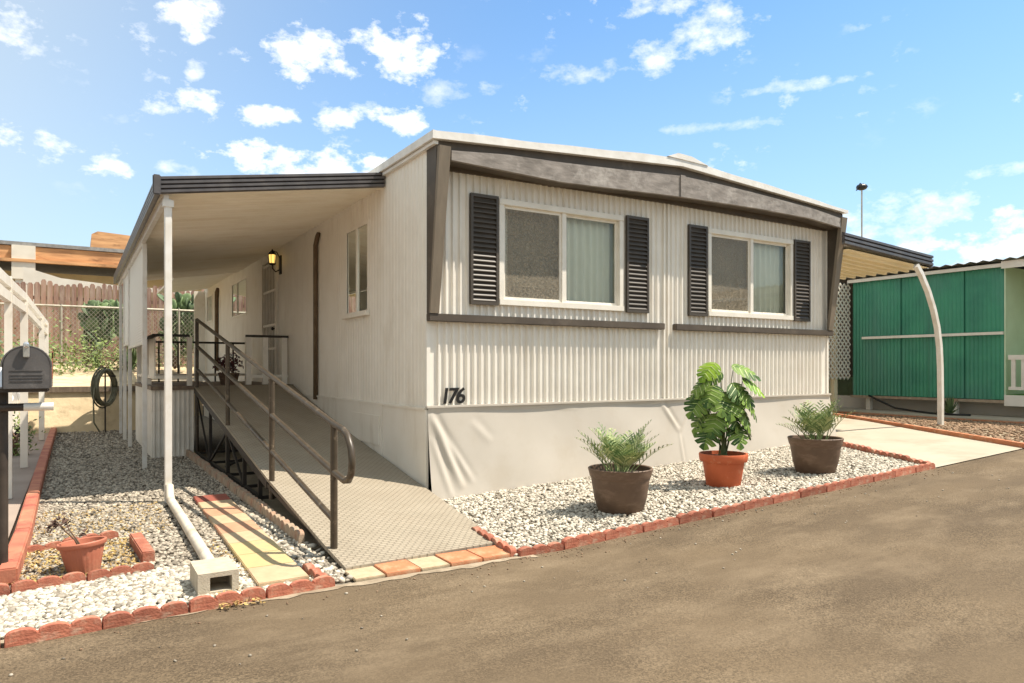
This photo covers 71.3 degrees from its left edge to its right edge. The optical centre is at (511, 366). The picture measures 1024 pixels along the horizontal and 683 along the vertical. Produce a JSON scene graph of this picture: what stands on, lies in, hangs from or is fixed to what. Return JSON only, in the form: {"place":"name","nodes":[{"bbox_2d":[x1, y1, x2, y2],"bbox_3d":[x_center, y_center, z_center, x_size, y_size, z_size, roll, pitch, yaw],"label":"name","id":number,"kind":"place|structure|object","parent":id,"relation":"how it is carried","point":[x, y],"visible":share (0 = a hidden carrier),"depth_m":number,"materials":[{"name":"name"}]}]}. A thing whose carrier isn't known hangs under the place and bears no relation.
{"place":"outdoors","nodes":[
{"label":"outdoors","id":0,"kind":"place"},
{"bbox_2d":[0,367,19,435],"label":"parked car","id":1,"kind":"object","parent":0,"point":[16,397],"visible":0.09,"depth_m":13.21,"materials":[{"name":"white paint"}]},
{"bbox_2d":[8,433,48,537],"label":"neighbour driveway","id":2,"kind":"structure","parent":0,"point":[22,477],"depth_m":9.38,"materials":[{"name":"concrete"}]},
{"bbox_2d":[0,583,9,595],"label":"scalloped edger","id":3,"kind":"object","parent":2,"relation":"on","point":[4,588],"visible":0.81,"depth_m":4.45,"materials":[{"name":"brick"}]},
{"bbox_2d":[0,268,48,498],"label":"pergola frame","id":4,"kind":"object","parent":2,"relation":"on","point":[25,306],"visible":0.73,"depth_m":10.04,"materials":[{"name":"white paint"}]},
{"bbox_2d":[13,411,45,455],"bbox_3d":[-8.003,1.011,11.518,0.728,0.931,0.542,0,0,-14],"label":"leafy shrub","id":5,"kind":"object","parent":2,"relation":"on","point":[16,445],"visible":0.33,"depth_m":11.51,"materials":[{"name":"green plant"}]},
{"bbox_2d":[23,267,199,293],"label":"wall","id":6,"kind":"structure","parent":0,"point":[32,276],"depth_m":22.52,"materials":[{"name":"white paint"}]},
{"bbox_2d":[52,361,193,386],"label":"raised bank","id":7,"kind":"structure","parent":0,"point":[79,378],"depth_m":18.28,"materials":[{"name":"soil"}]},
{"bbox_2d":[0,310,115,374],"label":"leafy shrub","id":8,"kind":"object","parent":7,"relation":"on","point":[55,352],"visible":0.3,"depth_m":18.16,"materials":[{"name":"green plant"}]},
{"bbox_2d":[0,302,193,373],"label":"chain link fence","id":9,"kind":"object","parent":7,"relation":"on","point":[61,306],"visible":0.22,"depth_m":19.97,"materials":[{"name":"metal"}]},
{"bbox_2d":[77,299,122,363],"bbox_3d":[-11.817,-0.982,20.571,1.184,2.012,0.855,0,0,-12],"label":"prickly pear cactus","id":10,"kind":"object","parent":7,"relation":"on","point":[102,317],"visible":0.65,"depth_m":20.46,"materials":[{"name":"plant"}]},
{"bbox_2d":[1,279,204,366],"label":"wooden fence","id":11,"kind":"object","parent":7,"relation":"on","point":[66,294],"visible":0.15,"depth_m":21.45,"materials":[{"name":"brown wood"}]},
{"bbox_2d":[88,346,136,368],"bbox_3d":[-10.991,-0.326,20.011,1.880,0.852,1.411,0,0,2],"label":"agave","id":12,"kind":"object","parent":7,"relation":"on","point":[134,357],"visible":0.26,"depth_m":19.85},
{"bbox_2d":[49,321,193,371],"bbox_3d":[-10.950,-0.528,19.371,4.306,1.392,2.694,0,0,-31],"label":"leafy shrub","id":13,"kind":"object","parent":7,"relation":"on","point":[108,365],"visible":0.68,"depth_m":19.11,"materials":[{"name":"green plant"}]},
{"bbox_2d":[157,291,204,367],"bbox_3d":[-10.023,-1.218,21.937,1.611,2.484,0.878,0,0,-31],"label":"prickly pear cactus","id":14,"kind":"object","parent":7,"relation":"on","point":[185,301],"visible":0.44,"depth_m":21.73,"materials":[{"name":"plant"}]},
{"bbox_2d":[9,469,1009,675],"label":"stray gravel","id":15,"kind":"structure","parent":0,"point":[174,660],"depth_m":4.66,"materials":[{"name":"grey stone"}]},
{"bbox_2d":[0,449,1023,682],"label":"road","id":16,"kind":"structure","parent":0,"point":[886,585],"depth_m":4.08,"materials":[{"name":"asphalt"}]},
{"bbox_2d":[0,555,537,642],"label":"road edge","id":17,"kind":"object","parent":16,"relation":"on","point":[473,565],"visible":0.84,"depth_m":4.80,"materials":[{"name":"concrete"}]},
{"bbox_2d":[4,615,101,647],"bbox_3d":[-2.424,1.405,3.781,0.436,0.098,0.054,0,-1,-36],"label":"scalloped edger","id":18,"kind":"object","parent":17,"relation":"on","point":[48,631],"visible":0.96,"depth_m":3.76,"materials":[{"name":"brick"}]},
{"bbox_2d":[102,601,187,629],"bbox_3d":[-2.070,1.408,4.038,0.436,0.099,0.053,0,1,-36],"label":"scalloped edger","id":19,"kind":"object","parent":17,"relation":"on","point":[138,615],"visible":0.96,"depth_m":4.01,"materials":[{"name":"brick"}]},
{"bbox_2d":[188,586,265,612],"bbox_3d":[-1.708,1.407,4.292,0.436,0.108,0.052,0,-2,-35],"label":"scalloped edger","id":20,"kind":"object","parent":17,"relation":"on","point":[202,603],"visible":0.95,"depth_m":4.26,"materials":[{"name":"brick"}]},
{"bbox_2d":[47,469,940,650],"bbox_3d":[1.260,1.307,5.862,9.040,0.256,0.370,0,0,-31],"label":"road grit","id":21,"kind":"object","parent":16,"relation":"on","point":[80,649],"visible":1,"depth_m":5.83,"materials":[{"name":"grey stone"}]},
{"bbox_2d":[0,0,1023,265],"label":"sky","id":22,"kind":"structure","parent":0,"point":[920,103],"materials":[{"name":"blue"}]},
{"bbox_2d":[8,380,1020,568],"bbox_3d":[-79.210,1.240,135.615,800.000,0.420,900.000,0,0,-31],"label":"ground","id":23,"kind":"structure","parent":0,"point":[276,505],"depth_m":8.38,"materials":[{"name":"concrete"}]},
{"bbox_2d":[0,342,53,564],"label":"mailbox","id":24,"kind":"object","parent":23,"relation":"on","point":[26,367],"visible":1,"depth_m":4.76,"materials":[{"name":"metal"}]},
{"bbox_2d":[3,342,49,388],"bbox_3d":[-3.214,-0.010,4.724,0.258,0.313,0.062,0,0,-31],"label":"door","id":25,"kind":"structure","parent":24,"relation":"in","point":[26,367],"depth_m":4.73,"materials":[{"name":"metal"}]},
{"bbox_2d":[0,231,200,362],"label":"house","id":26,"kind":"structure","parent":23,"relation":"on","point":[98,260],"depth_m":24.82,"materials":[{"name":"brown paint"}]},
{"bbox_2d":[28,380,202,433],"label":"retaining wall","id":27,"kind":"structure","parent":23,"relation":"on","point":[72,412],"depth_m":15.86,"materials":[{"name":"concrete"}]},
{"bbox_2d":[28,386,135,392],"bbox_3d":[-13.828,0.499,13.497,12.050,0.118,0.180,0,0,-31],"label":"timber sleeper","id":28,"kind":"object","parent":27,"relation":"on","point":[74,389],"depth_m":15.93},
{"bbox_2d":[0,416,354,639],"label":"side yard","id":29,"kind":"structure","parent":23,"relation":"on","point":[217,433],"depth_m":13.44,"materials":[{"name":"gravel"}]},
{"bbox_2d":[0,427,56,585],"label":"painted curb","id":30,"kind":"structure","parent":29,"relation":"on","point":[18,545],"depth_m":6.05,"materials":[{"name":"concrete"}]},
{"bbox_2d":[27,541,60,553],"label":"scalloped edger","id":31,"kind":"object","parent":29,"relation":"on","point":[47,546],"visible":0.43,"depth_m":5.51,"materials":[{"name":"brick"}]},
{"bbox_2d":[10,572,85,592],"bbox_3d":[-3.002,1.409,4.629,0.411,0.101,0.055,0,-2,-40],"label":"scalloped edger","id":32,"kind":"object","parent":29,"relation":"on","point":[42,582],"visible":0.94,"depth_m":4.60,"materials":[{"name":"brick"}]},
{"bbox_2d":[46,513,106,572],"bbox_3d":[-3.029,1.219,4.964,0.372,0.428,0.307,-5,-2,-31],"label":"terracotta pot","id":33,"kind":"object","parent":29,"relation":"on","point":[84,555],"visible":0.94,"depth_m":4.91,"materials":[{"name":"orange ceramic"}]},
{"bbox_2d":[29,501,169,545],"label":"dry leaves","id":34,"kind":"object","parent":29,"relation":"on","point":[106,528],"visible":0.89,"depth_m":6.52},
{"bbox_2d":[90,367,117,432],"bbox_3d":[-8.952,0.717,15.655,0.341,1.446,0.846,0,0,5],"label":"hose reel","id":35,"kind":"object","parent":29,"relation":"on","point":[94,385],"visible":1,"depth_m":15.57,"materials":[{"name":"metal"}]},
{"bbox_2d":[86,562,153,580],"bbox_3d":[-2.685,1.416,4.903,0.411,0.098,0.055,1,-4,-40],"label":"scalloped edger","id":36,"kind":"object","parent":29,"relation":"on","point":[92,575],"visible":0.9,"depth_m":4.88,"materials":[{"name":"brick"}]},
{"bbox_2d":[0,559,287,638],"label":"white pebbles","id":37,"kind":"object","parent":29,"relation":"on","point":[69,604],"visible":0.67,"depth_m":4.38,"materials":[{"name":"gravel"}]},
{"bbox_2d":[190,556,238,594],"bbox_3d":[-1.926,1.355,4.613,0.240,0.150,0.360,0,0,-31],"label":"cinder block","id":38,"kind":"object","parent":37,"relation":"on","point":[214,575],"depth_m":4.52,"materials":[{"name":"concrete"}]},
{"bbox_2d":[9,430,349,592],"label":"grey gravel","id":39,"kind":"structure","parent":29,"relation":"on","point":[62,479],"depth_m":7.60,"materials":[{"name":"gravel"}]},
{"bbox_2d":[7,536,138,584],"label":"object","id":40,"kind":"object","parent":39,"relation":"on","point":[105,554],"visible":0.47,"depth_m":5.25,"materials":[{"name":"plant"}]},
{"bbox_2d":[62,530,118,541],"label":"scalloped edger","id":41,"kind":"object","parent":39,"relation":"on","point":[110,534],"visible":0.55,"depth_m":5.88,"materials":[{"name":"brick"}]},
{"bbox_2d":[129,532,154,561],"bbox_3d":[-2.844,1.385,5.481,0.090,0.090,0.720,0,0,-34],"label":"red brick","id":42,"kind":"object","parent":39,"relation":"on","point":[143,549],"visible":0.85,"depth_m":5.33,"materials":[{"name":"brick"}]},
{"bbox_2d":[165,484,213,559],"bbox_3d":[-2.833,1.317,6.206,0.088,0.200,3.005,0,0,-31],"label":"drain pipe","id":43,"kind":"object","parent":39,"relation":"on","point":[200,547],"visible":0.88,"depth_m":6.01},
{"bbox_2d":[193,494,229,504],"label":"paver","id":44,"kind":"object","parent":39,"relation":"on","point":[206,498],"visible":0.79,"depth_m":7.55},
{"bbox_2d":[198,499,236,511],"bbox_3d":[-2.982,1.408,7.232,0.339,0.044,0.389,0,0,-31],"label":"paver","id":45,"kind":"object","parent":39,"relation":"on","point":[215,504],"visible":0.79,"depth_m":7.20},
{"bbox_2d":[203,506,244,517],"bbox_3d":[-2.782,1.408,6.889,0.339,0.044,0.389,0,0,-31],"label":"paver","id":46,"kind":"object","parent":39,"relation":"on","point":[208,512],"visible":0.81,"depth_m":6.86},
{"bbox_2d":[208,513,251,526],"bbox_3d":[-2.583,1.408,6.546,0.339,0.044,0.389,0,0,-31],"label":"paver","id":47,"kind":"object","parent":39,"relation":"on","point":[228,518],"visible":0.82,"depth_m":6.54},
{"bbox_2d":[214,520,260,536],"bbox_3d":[-2.383,1.408,6.203,0.339,0.044,0.389,0,0,-31],"label":"paver","id":48,"kind":"object","parent":39,"relation":"on","point":[236,527],"visible":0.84,"depth_m":6.17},
{"bbox_2d":[221,529,270,546],"bbox_3d":[-2.184,1.408,5.860,0.339,0.044,0.389,0,0,-31],"label":"paver","id":49,"kind":"object","parent":39,"relation":"on","point":[243,536],"visible":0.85,"depth_m":5.84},
{"bbox_2d":[229,539,281,558],"bbox_3d":[-1.984,1.408,5.517,0.339,0.044,0.389,0,0,-31],"label":"paver","id":50,"kind":"object","parent":39,"relation":"on","point":[250,547],"visible":0.84,"depth_m":5.49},
{"bbox_2d":[253,499,267,514],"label":"scalloped edger","id":51,"kind":"object","parent":39,"relation":"on","point":[258,504],"visible":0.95,"depth_m":6.96,"materials":[{"name":"concrete"}]},
{"bbox_2d":[237,550,293,570],"bbox_3d":[-1.785,1.408,5.174,0.339,0.044,0.389,0,0,-31],"label":"paver","id":52,"kind":"object","parent":39,"relation":"on","point":[260,559],"visible":0.82,"depth_m":5.15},
{"bbox_2d":[247,562,308,586],"bbox_3d":[-1.585,1.408,4.831,0.339,0.044,0.389,0,0,-31],"label":"paver","id":53,"kind":"object","parent":39,"relation":"on","point":[274,574],"visible":0.76,"depth_m":4.79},
{"bbox_2d":[285,523,304,542],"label":"scalloped edger","id":54,"kind":"object","parent":39,"relation":"on","point":[293,531],"visible":0.99,"depth_m":5.85,"materials":[{"name":"concrete"}]},
{"bbox_2d":[246,513,352,588],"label":"white pebbles","id":55,"kind":"object","parent":39,"relation":"on","point":[272,527],"visible":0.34,"depth_m":5.49,"materials":[{"name":"stone"}]},
{"bbox_2d":[263,506,277,521],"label":"scalloped edger","id":56,"kind":"object","parent":55,"relation":"on","point":[268,512],"visible":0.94,"depth_m":6.60,"materials":[{"name":"concrete"}]},
{"bbox_2d":[273,514,289,532],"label":"scalloped edger","id":57,"kind":"object","parent":55,"relation":"on","point":[280,521],"visible":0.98,"depth_m":6.24,"materials":[{"name":"concrete"}]},
{"bbox_2d":[302,562,326,577],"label":"scalloped edger","id":58,"kind":"object","parent":39,"relation":"on","point":[311,569],"visible":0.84,"depth_m":4.84,"materials":[{"name":"brick"}]},
{"bbox_2d":[135,334,293,457],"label":"porch deck","id":59,"kind":"structure","parent":29,"relation":"on","point":[182,417],"depth_m":11.44,"materials":[{"name":"white paint"}]},
{"bbox_2d":[212,352,243,384],"bbox_3d":[-4.855,0.017,12.249,0.514,0.566,0.465,0,0,33],"label":"potted plant","id":60,"kind":"object","parent":59,"relation":"on","point":[235,375],"visible":0.54,"depth_m":12.15,"materials":[{"name":"plant"}]},
{"bbox_2d":[214,587,265,608],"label":"dry leaves","id":61,"kind":"object","parent":29,"relation":"on","point":[245,602],"visible":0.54,"depth_m":4.28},
{"bbox_2d":[266,575,334,597],"bbox_3d":[-1.343,1.412,4.547,0.436,0.110,0.051,0,-2,-35],"label":"scalloped edger","id":62,"kind":"object","parent":29,"relation":"on","point":[296,586],"visible":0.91,"depth_m":4.52,"materials":[{"name":"brick"}]},
{"bbox_2d":[194,318,493,569],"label":"access ramp","id":63,"kind":"structure","parent":23,"relation":"on","point":[345,497],"depth_m":7.00,"materials":[{"name":"metal"}]},
{"bbox_2d":[345,566,384,581],"bbox_3d":[-1.018,1.423,4.911,0.212,0.025,0.260,0,0,-31],"label":"floor tile","id":64,"kind":"object","parent":23,"relation":"on","point":[365,573],"visible":0.85,"depth_m":4.88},
{"bbox_2d":[374,559,420,576],"bbox_3d":[-0.815,1.419,5.038,0.252,0.031,0.265,0,0,-31],"label":"floor tile","id":65,"kind":"object","parent":23,"relation":"on","point":[396,568],"visible":0.9,"depth_m":4.99,"materials":[{"name":"ceramic"}]},
{"bbox_2d":[407,556,449,571],"bbox_3d":[-0.607,1.423,5.168,0.222,0.025,0.270,0,0,-31],"label":"floor tile","id":66,"kind":"object","parent":23,"relation":"on","point":[428,563],"visible":0.85,"depth_m":5.12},
{"bbox_2d":[435,550,481,566],"bbox_3d":[-0.397,1.419,5.300,0.257,0.031,0.275,0,0,-31],"label":"floor tile","id":67,"kind":"object","parent":23,"relation":"on","point":[458,558],"visible":0.9,"depth_m":5.26,"materials":[{"name":"ceramic"}]},
{"bbox_2d":[471,526,494,540],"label":"scalloped edger","id":68,"kind":"object","parent":23,"relation":"on","point":[483,533],"visible":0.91,"depth_m":5.85,"materials":[{"name":"brick"}]},
{"bbox_2d":[466,545,510,561],"bbox_3d":[-0.172,1.419,5.440,0.257,0.031,0.280,0,0,-31],"label":"floor tile","id":69,"kind":"object","parent":23,"relation":"on","point":[489,553],"visible":0.85,"depth_m":5.40,"materials":[{"name":"tile"}]},
{"bbox_2d":[491,537,516,556],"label":"scalloped edger","id":70,"kind":"object","parent":23,"relation":"on","point":[505,546],"visible":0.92,"depth_m":5.51,"materials":[{"name":"brick"}]},
{"bbox_2d":[204,129,848,499],"bbox_3d":[-2.002,-0.645,15.892,7.195,4.190,15.840,0,0,-31],"label":"mobile home","id":71,"kind":"object","parent":23,"relation":"on","point":[489,313],"visible":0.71,"depth_m":9.00,"materials":[{"name":"paint"}]},
{"bbox_2d":[194,291,204,380],"bbox_3d":[-8.921,-0.875,20.392,0.300,2.550,0.060,0,0,-31],"label":"privacy panel","id":72,"kind":"object","parent":71,"relation":"attached to","point":[199,305],"visible":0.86,"depth_m":20.38,"materials":[{"name":"white paint"}]},
{"bbox_2d":[207,294,211,322],"bbox_3d":[-8.463,-1.635,19.992,0.024,0.770,0.900,0,0,-31],"label":"window","id":73,"kind":"structure","parent":71,"relation":"in","point":[209,298],"depth_m":20.08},
{"bbox_2d":[231,276,246,318],"bbox_3d":[-6.284,-1.575,16.431,0.024,0.850,1.750,0,0,-31],"label":"window","id":74,"kind":"structure","parent":71,"relation":"in","point":[239,287],"depth_m":16.42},
{"bbox_2d":[113,172,384,502],"bbox_3d":[-6.186,-0.465,13.850,2.545,3.810,13.755,0,0,-31],"label":"carport awning","id":75,"kind":"object","parent":71,"relation":"attached to","point":[189,233],"visible":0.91,"depth_m":9.75,"materials":[{"name":"white paint"}]},
{"bbox_2d":[261,255,277,380],"bbox_3d":[-4.680,-0.895,13.760,0.129,2.350,1.200,0,0,-31],"label":"door","id":76,"kind":"structure","parent":71,"relation":"in","point":[269,278],"depth_m":13.75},
{"bbox_2d":[345,219,368,314],"bbox_3d":[-2.050,-1.295,9.567,0.080,1.510,1.220,0,0,-31],"label":"window","id":77,"kind":"structure","parent":71,"relation":"in","point":[356,241],"depth_m":9.54,"materials":[{"name":"glass"}]},
{"bbox_2d":[499,198,623,310],"bbox_3d":[0.593,-1.310,8.682,1.875,1.400,0.261,0,0,-31],"label":"window","id":78,"kind":"structure","parent":71,"relation":"in","point":[578,253],"depth_m":8.74,"materials":[{"name":"white paint"}]},
{"bbox_2d":[708,228,793,319],"bbox_3d":[3.433,-1.310,10.420,1.855,1.400,0.261,0,0,-31],"label":"window","id":79,"kind":"structure","parent":71,"relation":"in","point":[743,267],"depth_m":10.52,"materials":[{"name":"white paint"}]},
{"bbox_2d":[840,232,943,424],"bbox_3d":[2.730,-0.470,17.300,2.768,3.180,13.478,0,0,-31],"label":"driveway awning","id":80,"kind":"object","parent":71,"relation":"attached to","point":[862,257],"visible":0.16,"depth_m":12.00,"materials":[{"name":"white paint"}]},
{"bbox_2d":[561,531,604,549],"bbox_3d":[0.571,1.394,5.717,0.406,0.110,0.056,-3,2,-31],"label":"scalloped edger","id":81,"kind":"object","parent":23,"relation":"on","point":[579,540],"visible":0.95,"depth_m":5.69,"materials":[{"name":"brick"}]},
{"bbox_2d":[603,524,642,540],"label":"scalloped edger","id":82,"kind":"object","parent":23,"relation":"on","point":[623,531],"visible":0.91,"depth_m":5.91,"materials":[{"name":"brick"}]},
{"bbox_2d":[676,508,711,524],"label":"scalloped edger","id":83,"kind":"object","parent":23,"relation":"on","point":[693,515],"visible":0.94,"depth_m":6.33,"materials":[{"name":"brick"}]},
{"bbox_2d":[711,503,743,516],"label":"scalloped edger","id":84,"kind":"object","parent":23,"relation":"on","point":[728,509],"visible":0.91,"depth_m":6.54,"materials":[{"name":"brick"}]},
{"bbox_2d":[740,497,772,509],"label":"scalloped edger","id":85,"kind":"object","parent":23,"relation":"on","point":[756,503],"visible":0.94,"depth_m":6.77,"materials":[{"name":"brick"}]},
{"bbox_2d":[771,491,799,503],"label":"scalloped edger","id":86,"kind":"object","parent":23,"relation":"on","point":[790,495],"visible":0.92,"depth_m":6.98,"materials":[{"name":"brick"}]},
{"bbox_2d":[798,485,825,497],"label":"scalloped edger","id":87,"kind":"object","parent":23,"relation":"on","point":[811,490],"visible":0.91,"depth_m":7.19,"materials":[{"name":"brick"}]},
{"bbox_2d":[824,479,850,491],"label":"scalloped edger","id":88,"kind":"object","parent":23,"relation":"on","point":[838,485],"visible":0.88,"depth_m":7.41,"materials":[{"name":"brick"}]},
{"bbox_2d":[829,283,850,408],"bbox_3d":[6.986,-0.450,16.238,1.845,3.000,0.352,0,0,-31],"label":"lattice screen","id":89,"kind":"object","parent":23,"relation":"on","point":[834,343],"visible":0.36,"depth_m":16.37,"materials":[{"name":"white paint"}]},
{"bbox_2d":[847,475,872,486],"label":"scalloped edger","id":90,"kind":"object","parent":23,"relation":"on","point":[860,480],"visible":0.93,"depth_m":7.63,"materials":[{"name":"brick"}]},
{"bbox_2d":[856,183,867,236],"bbox_3d":[12.760,-2.850,26.036,0.638,7.700,0.383,0,0,-60],"label":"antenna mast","id":91,"kind":"object","parent":23,"relation":"on","point":[861,187],"visible":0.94,"depth_m":25.96,"materials":[{"name":"metal"}]},
{"bbox_2d":[872,471,895,481],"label":"scalloped edger","id":92,"kind":"object","parent":23,"relation":"on","point":[880,476],"visible":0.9,"depth_m":7.84,"materials":[{"name":"brick"}]},
{"bbox_2d":[892,466,915,476],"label":"scalloped edger","id":93,"kind":"object","parent":23,"relation":"on","point":[902,471],"visible":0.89,"depth_m":8.06,"materials":[{"name":"brick"}]},
{"bbox_2d":[914,463,934,472],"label":"scalloped edger","id":94,"kind":"object","parent":23,"relation":"on","point":[924,467],"visible":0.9,"depth_m":8.27,"materials":[{"name":"brick"}]},
{"bbox_2d":[830,255,1023,416],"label":"neighbour home","id":95,"kind":"object","parent":23,"relation":"on","point":[980,307],"visible":0.81,"depth_m":14.75,"materials":[{"name":"green metal"}]},
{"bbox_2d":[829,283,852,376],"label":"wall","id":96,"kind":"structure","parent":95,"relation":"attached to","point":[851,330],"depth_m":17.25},
{"bbox_2d":[832,407,1023,421],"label":"neighbour walk","id":97,"kind":"structure","parent":23,"relation":"on","point":[972,416],"depth_m":14.50,"materials":[{"name":"concrete"}]},
{"bbox_2d":[868,395,970,415],"bbox_3d":[8.434,0.793,14.984,0.182,0.342,2.339,0,0,-23],"label":"garden hose","id":98,"kind":"object","parent":97,"relation":"on","point":[885,403],"visible":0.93,"depth_m":14.95,"materials":[{"name":"black plastic"}]},
{"bbox_2d":[944,396,958,412],"bbox_3d":[8.763,0.752,14.304,0.539,0.427,0.520,0,0,-20],"label":"succulent","id":99,"kind":"object","parent":97,"relation":"on","point":[949,406],"visible":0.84,"depth_m":14.27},
{"bbox_2d":[833,413,1023,449],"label":"brick curb","id":100,"kind":"structure","parent":23,"relation":"on","point":[977,437],"depth_m":11.11,"materials":[{"name":"brick"}]},
{"bbox_2d":[833,411,1023,423],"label":"brick curb","id":101,"kind":"structure","parent":23,"relation":"on","point":[932,417],"depth_m":13.94,"materials":[{"name":"brick"}]},
{"bbox_2d":[862,414,1023,442],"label":"neighbour strip","id":102,"kind":"object","parent":23,"relation":"on","point":[972,431],"visible":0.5,"depth_m":11.51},
{"bbox_2d":[442,445,919,555],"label":"white gravel","id":103,"kind":"structure","parent":0,"point":[577,490],"depth_m":7.42,"materials":[{"name":"gravel"}]},
{"bbox_2d":[517,542,563,556],"bbox_3d":[0.219,1.417,5.504,0.406,0.094,0.057,0,2,-31],"label":"scalloped edger","id":104,"kind":"object","parent":103,"relation":"on","point":[536,549],"visible":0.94,"depth_m":5.48,"materials":[{"name":"brick"}]},
{"bbox_2d":[577,420,671,515],"bbox_3d":[1.012,0.940,6.853,0.873,0.880,0.905,0,0,-5],"label":"potted palm","id":105,"kind":"object","parent":103,"relation":"on","point":[620,483],"visible":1,"depth_m":6.64,"materials":[{"name":"ceramic"}]},
{"bbox_2d":[641,517,678,531],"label":"scalloped edger","id":106,"kind":"object","parent":103,"relation":"on","point":[660,524],"visible":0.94,"depth_m":6.12,"materials":[{"name":"brick"}]},
{"bbox_2d":[683,362,764,487],"bbox_3d":[2.340,0.625,7.848,0.770,1.358,0.655,0,0,-31],"label":"potted monstera","id":107,"kind":"object","parent":103,"relation":"on","point":[723,466],"visible":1,"depth_m":7.70,"materials":[{"name":"plant"}]},
{"bbox_2d":[777,399,854,474],"bbox_3d":[3.544,0.804,8.340,0.865,0.884,0.718,0,0,-12],"label":"potted palm","id":108,"kind":"object","parent":103,"relation":"on","point":[818,453],"visible":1,"depth_m":8.21,"materials":[{"name":"ceramic"}]},
{"bbox_2d":[833,417,1021,466],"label":"driveway","id":109,"kind":"structure","parent":0,"point":[937,450],"depth_m":10.32,"materials":[{"name":"concrete"}]},
{"bbox_2d":[834,412,1023,441],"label":"brown gravel","id":110,"kind":"structure","parent":0,"point":[964,426],"depth_m":12.14,"materials":[{"name":"gravel"}]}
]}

